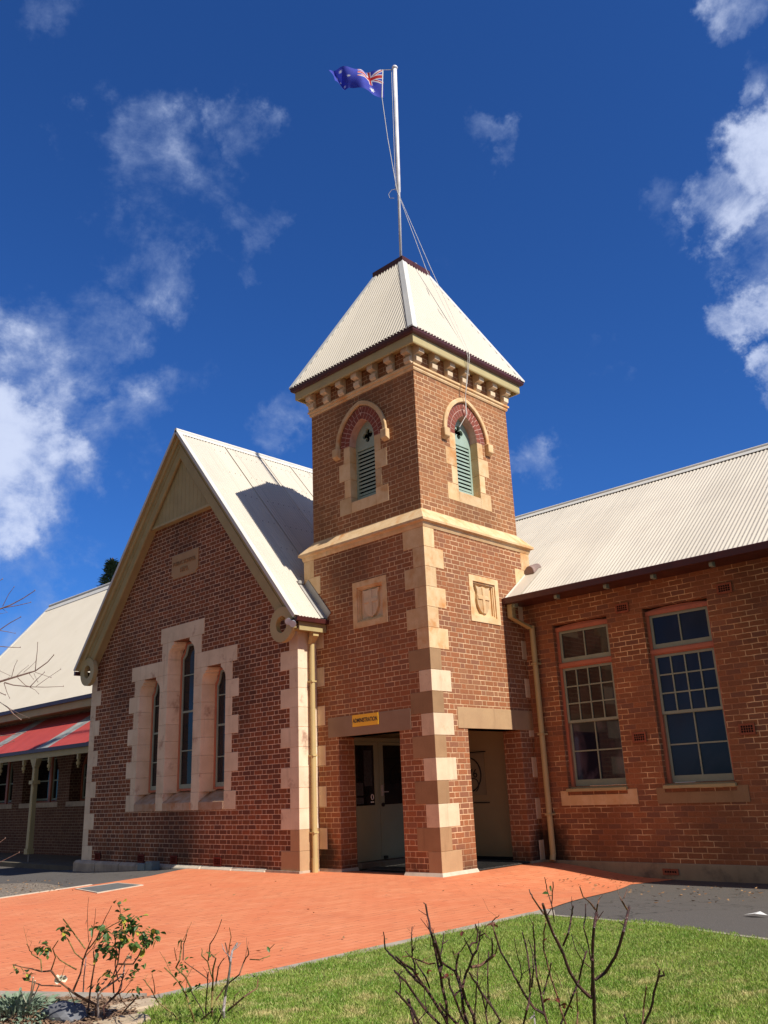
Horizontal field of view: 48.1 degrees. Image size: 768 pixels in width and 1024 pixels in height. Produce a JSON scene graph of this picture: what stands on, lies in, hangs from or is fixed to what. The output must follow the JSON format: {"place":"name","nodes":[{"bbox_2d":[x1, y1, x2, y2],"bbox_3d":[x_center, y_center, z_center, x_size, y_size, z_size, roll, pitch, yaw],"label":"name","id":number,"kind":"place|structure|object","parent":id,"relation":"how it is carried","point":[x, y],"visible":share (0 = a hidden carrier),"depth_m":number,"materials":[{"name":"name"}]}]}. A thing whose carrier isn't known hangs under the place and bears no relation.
{"place":"outdoors","nodes":[
{"label":"outdoors","id":0,"kind":"place"},
{"bbox_2d":[0,862,674,996],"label":"brick paving","id":1,"kind":"structure","parent":0,"point":[261,911],"depth_m":9.80,"materials":[{"name":"brick"}]},
{"bbox_2d":[0,884,91,898],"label":"paving edge","id":2,"kind":"object","parent":1,"relation":"on","point":[44,891],"visible":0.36,"depth_m":13.30,"materials":[{"name":"grey concrete"}]},
{"bbox_2d":[75,883,142,892],"bbox_3d":[-4.332,5.906,13.485,1.155,0.035,0.981,-19,-24,41],"label":"pit cover","id":3,"kind":"object","parent":1,"relation":"on","point":[105,888],"visible":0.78,"depth_m":13.49,"materials":[{"name":"metal"}]},
{"bbox_2d":[366,859,529,870],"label":"floor","id":4,"kind":"structure","parent":1,"relation":"on","point":[483,864],"depth_m":14.54,"materials":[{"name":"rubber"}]},
{"bbox_2d":[0,782,767,997],"bbox_3d":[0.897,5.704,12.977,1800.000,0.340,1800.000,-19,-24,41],"label":"ground","id":5,"kind":"structure","parent":0,"point":[725,915],"depth_m":10.38,"materials":[{"name":"grey asphalt"}]},
{"bbox_2d":[0,578,63,861],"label":"bare tree","id":6,"kind":"object","parent":5,"relation":"on","point":[8,678],"visible":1,"depth_m":9.00,"materials":[{"name":"brown plant"}]},
{"bbox_2d":[0,883,65,896],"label":"gravel bed","id":7,"kind":"object","parent":5,"relation":"on","point":[34,887],"visible":0.94,"depth_m":14.06,"materials":[{"name":"grey gravel"}]},
{"bbox_2d":[0,583,109,869],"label":"veranda wing","id":8,"kind":"structure","parent":5,"relation":"on","point":[43,766],"depth_m":28.61,"materials":[{"name":"white metal"}]},
{"bbox_2d":[0,762,12,804],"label":"window","id":9,"kind":"structure","parent":8,"relation":"in","point":[6,777],"depth_m":31.01,"materials":[{"name":"glass"}]},
{"bbox_2d":[36,751,57,802],"bbox_3d":[-11.104,8.781,28.763,2.550,1.770,0.110,-19,-24,41],"label":"window","id":10,"kind":"structure","parent":8,"relation":"in","point":[47,788],"depth_m":28.90,"materials":[{"name":"glass"}]},
{"bbox_2d":[80,754,87,800],"bbox_3d":[-8.705,7.972,26.569,2.550,1.770,0.110,-19,-24,41],"label":"window","id":11,"kind":"structure","parent":8,"relation":"in","point":[84,771],"depth_m":27.25,"materials":[{"name":"glass"}]},
{"bbox_2d":[0,991,146,998],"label":"bed kerb","id":12,"kind":"structure","parent":5,"relation":"on","point":[85,994],"depth_m":6.01,"materials":[{"name":"concrete"}]},
{"bbox_2d":[97,558,118,586],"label":"pine tree","id":13,"kind":"object","parent":5,"relation":"on","point":[110,567],"visible":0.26,"depth_m":47.44,"materials":[{"name":"green plant"}]},
{"bbox_2d":[92,1013,150,1023],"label":"edging stone","id":14,"kind":"object","parent":5,"relation":"on","point":[125,1019],"visible":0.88,"depth_m":5.22,"materials":[{"name":"stone"}]},
{"bbox_2d":[106,998,159,1012],"bbox_3d":[-1.623,3.246,5.603,0.247,0.077,0.370,-19,-24,41],"label":"edging stone","id":15,"kind":"object","parent":5,"relation":"on","point":[145,1003],"visible":0.4,"depth_m":5.59,"materials":[{"name":"stone"}]},
{"bbox_2d":[137,861,159,870],"bbox_3d":[-4.723,7.097,17.236,0.500,0.176,0.210,-19,-24,41],"label":"utility box","id":16,"kind":"object","parent":5,"relation":"on","point":[150,865],"visible":0.86,"depth_m":17.13,"materials":[{"name":"grey metal"}]},
{"bbox_2d":[151,912,536,998],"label":"lawn kerb","id":17,"kind":"structure","parent":5,"relation":"on","point":[396,943],"depth_m":7.10,"materials":[{"name":"concrete"}]},
{"bbox_2d":[73,428,626,873],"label":"gabled hall","id":18,"kind":"structure","parent":5,"relation":"on","point":[203,741],"depth_m":17.97,"materials":[{"name":"brick"}]},
{"bbox_2d":[148,681,159,792],"bbox_3d":[-4.927,4.890,18.820,0.580,2.370,0.060,-19,-24,41],"label":"window","id":19,"kind":"structure","parent":18,"relation":"in","point":[156,695],"depth_m":18.90,"materials":[{"name":"glass"}]},
{"bbox_2d":[171,547,198,579],"bbox_3d":[-4.376,1.149,18.916,1.030,0.540,0.068,-19,-24,41],"label":"stone plaque","id":20,"kind":"object","parent":18,"relation":"attached to","point":[185,564],"visible":1,"depth_m":18.88,"materials":[{"name":"beige stone"}]},
{"bbox_2d":[177,642,194,790],"bbox_3d":[-4.081,4.267,18.142,0.760,3.070,0.060,-19,-24,41],"label":"window","id":21,"kind":"structure","parent":18,"relation":"in","point":[187,659],"depth_m":18.22,"materials":[{"name":"glass"}]},
{"bbox_2d":[213,668,225,788],"bbox_3d":[-3.208,4.310,17.248,0.580,2.370,0.060,-19,-24,41],"label":"window","id":22,"kind":"structure","parent":18,"relation":"in","point":[220,685],"depth_m":17.31,"materials":[{"name":"glass"}]},
{"bbox_2d":[285,618,297,626],"bbox_3d":[-1.657,1.990,15.494,0.262,0.198,0.190,-19,-24,41],"label":"floodlight","id":23,"kind":"object","parent":18,"relation":"attached to","point":[291,622],"visible":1,"depth_m":15.43,"materials":[{"name":"white plastic"}]},
{"bbox_2d":[0,874,762,950],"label":"fallen leaves","id":24,"kind":"object","parent":5,"relation":"on","point":[498,885],"visible":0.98,"depth_m":11.77,"materials":[{"name":"brown plant"}]},
{"bbox_2d":[289,255,544,876],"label":"brick tower","id":25,"kind":"structure","parent":5,"relation":"on","point":[414,556],"depth_m":15.57,"materials":[{"name":"brown brick"}]},
{"bbox_2d":[352,712,378,726],"bbox_3d":[-0.324,3.571,14.780,0.630,0.198,0.012,-19,-24,41],"label":"wall sign","id":26,"kind":"object","parent":25,"relation":"attached to","point":[365,719],"visible":1,"depth_m":14.77,"materials":[{"name":"yellow metal"}]},
{"bbox_2d":[354,742,381,862],"bbox_3d":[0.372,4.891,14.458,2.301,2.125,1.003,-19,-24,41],"label":"door leaf","id":27,"kind":"structure","parent":25,"relation":"in","point":[368,820],"depth_m":15.34,"materials":[{"name":"paint"}]},
{"bbox_2d":[378,742,404,859],"bbox_3d":[0.188,5.274,15.801,0.094,2.015,0.730,-19,-24,41],"label":"door leaf","id":28,"kind":"structure","parent":25,"relation":"in","point":[389,754],"depth_m":15.76,"materials":[{"name":"paint"}]},
{"bbox_2d":[382,65,469,426],"bbox_3d":[0.859,-6.127,18.445,0.284,9.794,1.905,14,-24,-41],"label":"flagpole","id":29,"kind":"object","parent":25,"relation":"on","point":[396,152],"visible":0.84,"depth_m":19.54,"materials":[{"name":"white metal"}]},
{"bbox_2d":[329,66,383,97],"bbox_3d":[-0.648,-10.144,20.324,1.299,0.842,0.270,-1,-18,-6],"label":"national flag","id":30,"kind":"object","parent":29,"relation":"attached to","point":[345,77],"visible":1,"depth_m":20.32,"materials":[{"name":"blue fabric"}]},
{"bbox_2d":[469,751,489,802],"bbox_3d":[1.610,4.984,16.129,0.840,0.915,0.029,-19,-24,41],"label":"round emblem notice","id":31,"kind":"object","parent":25,"relation":"attached to","point":[478,777],"visible":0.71,"depth_m":16.01,"materials":[{"name":"black paint"}]},
{"bbox_2d":[534,909,554,914],"bbox_3d":[1.738,4.195,9.002,0.454,0.002,0.476,-19,-24,41],"label":"concrete patch","id":32,"kind":"object","parent":5,"relation":"on","point":[547,910],"visible":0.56,"depth_m":9.08,"materials":[{"name":"grey concrete"}]},
{"bbox_2d":[502,443,767,883],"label":"classroom wing","id":33,"kind":"structure","parent":5,"relation":"on","point":[643,603],"depth_m":14.34,"materials":[{"name":"brown brick"}]},
{"bbox_2d":[555,619,627,791],"bbox_3d":[3.588,3.338,14.990,1.150,2.896,0.260,-19,-24,41],"label":"window","id":34,"kind":"structure","parent":33,"relation":"in","point":[594,744],"depth_m":15.05,"materials":[{"name":"glass"}]},
{"bbox_2d":[645,601,736,788],"bbox_3d":[4.884,2.901,13.805,1.170,2.896,0.260,-19,-24,41],"label":"window","id":35,"kind":"structure","parent":33,"relation":"in","point":[695,739],"depth_m":13.86,"materials":[{"name":"glass"}]},
{"bbox_2d":[535,913,767,939],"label":"asphalt kerb","id":36,"kind":"structure","parent":5,"relation":"on","point":[650,924],"depth_m":8.09,"materials":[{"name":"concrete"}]},
{"bbox_2d":[750,911,766,914],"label":"paper scrap","id":37,"kind":"object","parent":5,"relation":"on","point":[760,912],"visible":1,"depth_m":8.36,"materials":[{"name":"white paper"}]},
{"bbox_2d":[0,0,767,654],"label":"sky","id":38,"kind":"structure","parent":0,"point":[193,202],"materials":[{"name":"blue"}]},
{"bbox_2d":[130,913,767,1023],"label":"lawn","id":39,"kind":"structure","parent":0,"point":[518,946],"depth_m":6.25,"materials":[{"name":"plant"}]},
{"bbox_2d":[142,919,273,1023],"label":"rose bush","id":40,"kind":"object","parent":39,"relation":"on","point":[230,957],"visible":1,"depth_m":5.19,"materials":[{"name":"brown plant"}]},
{"bbox_2d":[383,902,504,1023],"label":"rose bush","id":41,"kind":"object","parent":39,"relation":"on","point":[417,979],"visible":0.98,"depth_m":4.54,"materials":[{"name":"brown plant"}]},
{"bbox_2d":[486,877,629,1023],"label":"rose bush","id":42,"kind":"object","parent":39,"relation":"on","point":[592,996],"visible":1,"depth_m":4.29,"materials":[{"name":"plant"}]},
{"bbox_2d":[624,962,664,1023],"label":"rose bush","id":43,"kind":"object","parent":39,"relation":"on","point":[653,997],"visible":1,"depth_m":4.15,"materials":[{"name":"plant"}]},
{"label":"garden bed","id":44,"kind":"structure","parent":0,"visible":0},
{"bbox_2d":[0,977,80,1023],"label":"silver plant","id":45,"kind":"object","parent":44,"relation":"on","point":[19,1002],"visible":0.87,"depth_m":5.47,"materials":[{"name":"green plant"}]},
{"bbox_2d":[0,994,150,1023],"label":"bark mulch","id":46,"kind":"object","parent":44,"relation":"on","point":[103,1000],"visible":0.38,"depth_m":5.47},
{"bbox_2d":[41,1001,86,1023],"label":"rock","id":47,"kind":"object","parent":46,"relation":"on","point":[58,1011],"visible":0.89,"depth_m":5.33,"materials":[{"name":"grey stone"}]},
{"bbox_2d":[10,898,165,1019],"bbox_3d":[-1.847,2.783,5.311,0.973,0.770,0.573,-12,-20,28],"label":"rose bush","id":48,"kind":"object","parent":46,"relation":"on","point":[146,942],"visible":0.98,"depth_m":5.28,"materials":[{"name":"green plant"}]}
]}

